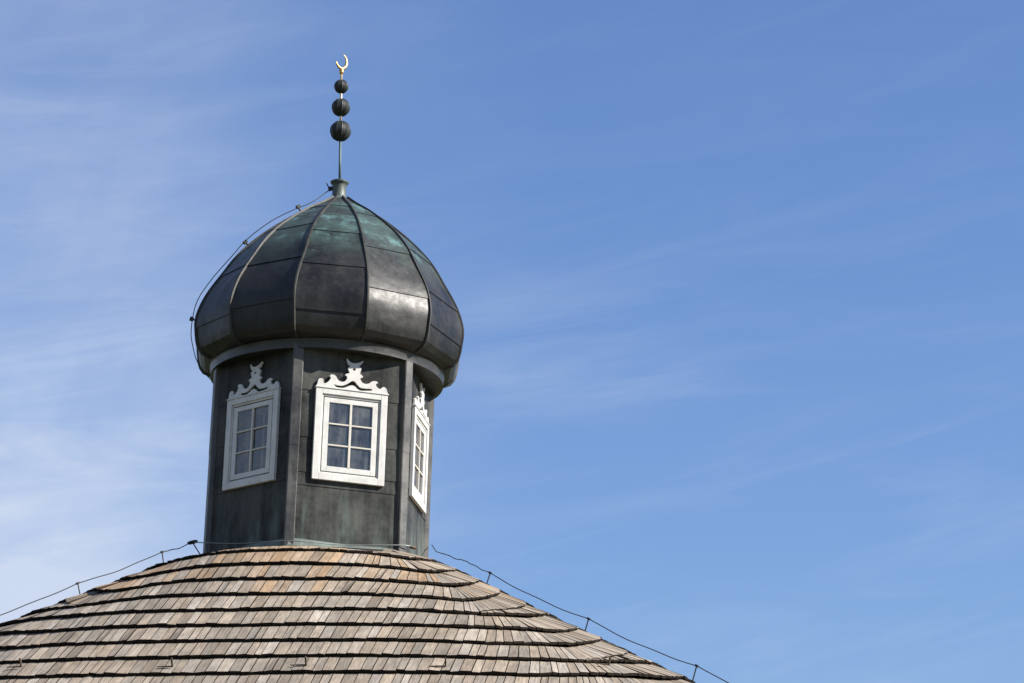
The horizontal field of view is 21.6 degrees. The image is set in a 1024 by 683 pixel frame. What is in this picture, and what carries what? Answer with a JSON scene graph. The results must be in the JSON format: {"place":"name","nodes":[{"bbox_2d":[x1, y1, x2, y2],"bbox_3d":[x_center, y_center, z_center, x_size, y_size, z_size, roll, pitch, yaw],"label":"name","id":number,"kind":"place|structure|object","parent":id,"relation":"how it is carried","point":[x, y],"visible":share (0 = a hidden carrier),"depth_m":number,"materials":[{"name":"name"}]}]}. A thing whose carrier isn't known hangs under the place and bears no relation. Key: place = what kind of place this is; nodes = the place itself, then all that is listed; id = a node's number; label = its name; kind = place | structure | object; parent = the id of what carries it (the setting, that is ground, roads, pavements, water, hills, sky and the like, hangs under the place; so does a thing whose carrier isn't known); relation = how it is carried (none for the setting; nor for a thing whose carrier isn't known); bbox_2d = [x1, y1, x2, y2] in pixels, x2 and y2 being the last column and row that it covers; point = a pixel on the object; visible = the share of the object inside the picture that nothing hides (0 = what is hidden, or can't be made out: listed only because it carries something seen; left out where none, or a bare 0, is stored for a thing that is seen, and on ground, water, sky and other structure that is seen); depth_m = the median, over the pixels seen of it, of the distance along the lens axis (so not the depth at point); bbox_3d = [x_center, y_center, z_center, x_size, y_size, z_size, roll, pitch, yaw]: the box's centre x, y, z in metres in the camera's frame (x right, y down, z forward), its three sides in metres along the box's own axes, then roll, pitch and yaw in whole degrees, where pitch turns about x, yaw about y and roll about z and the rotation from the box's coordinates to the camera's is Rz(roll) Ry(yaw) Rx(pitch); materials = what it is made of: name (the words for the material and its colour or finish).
{"place":"outdoors","nodes":[
{"label":"outdoors","id":0,"kind":"place"},
{"bbox_2d":[0,54,694,682],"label":"mosque","id":1,"kind":"structure","parent":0,"point":[328,332],"depth_m":25.68,"materials":[{"name":"brown wood"}]},
{"bbox_2d":[0,542,191,615],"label":"lightning conductor","id":2,"kind":"object","parent":1,"relation":"attached to","point":[162,552],"visible":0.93,"depth_m":25.11,"materials":[{"name":"metal"}]},
{"bbox_2d":[222,361,281,490],"bbox_3d":[-2.483,0.824,26.212,0.738,1.241,0.204,-14,-23,39],"label":"window","id":3,"kind":"structure","parent":1,"relation":"in","point":[231,480],"depth_m":26.18,"materials":[{"name":"white paint"}]},
{"bbox_2d":[189,182,332,379],"bbox_3d":[-2.537,-0.674,27.297,1.449,2.165,0.325,1,-18,0],"label":"lightning conductor","id":4,"kind":"object","parent":1,"relation":"attached to","point":[245,241],"visible":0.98,"depth_m":27.23,"materials":[{"name":"metal"}]},
{"bbox_2d":[187,540,416,553],"bbox_3d":[-2.083,1.910,25.726,2.274,0.181,0.681,-1,-18,7],"label":"lightning conductor","id":5,"kind":"object","parent":1,"relation":"attached to","point":[196,541],"visible":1,"depth_m":25.66,"materials":[{"name":"metal"}]},
{"bbox_2d":[311,359,388,486],"bbox_3d":[-1.588,0.788,26.028,0.738,1.241,0.204,7,-19,-17],"label":"window","id":6,"kind":"structure","parent":1,"relation":"in","point":[375,432],"depth_m":25.97,"materials":[{"name":"white paint"}]},
{"bbox_2d":[409,383,429,513],"bbox_3d":[-0.919,1.025,26.705,0.054,1.241,0.738,-1,-18,9],"label":"window","id":7,"kind":"structure","parent":1,"relation":"in","point":[420,420],"depth_m":26.70,"materials":[{"name":"white paint"}]},
{"bbox_2d":[432,545,728,682],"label":"lightning conductor","id":8,"kind":"object","parent":1,"relation":"attached to","point":[588,619],"visible":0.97,"depth_m":24.30,"materials":[{"name":"metal"}]},
{"bbox_2d":[0,0,1023,682],"label":"sky","id":9,"kind":"structure","parent":0,"point":[736,287],"materials":[{"name":"blue"}]}
]}

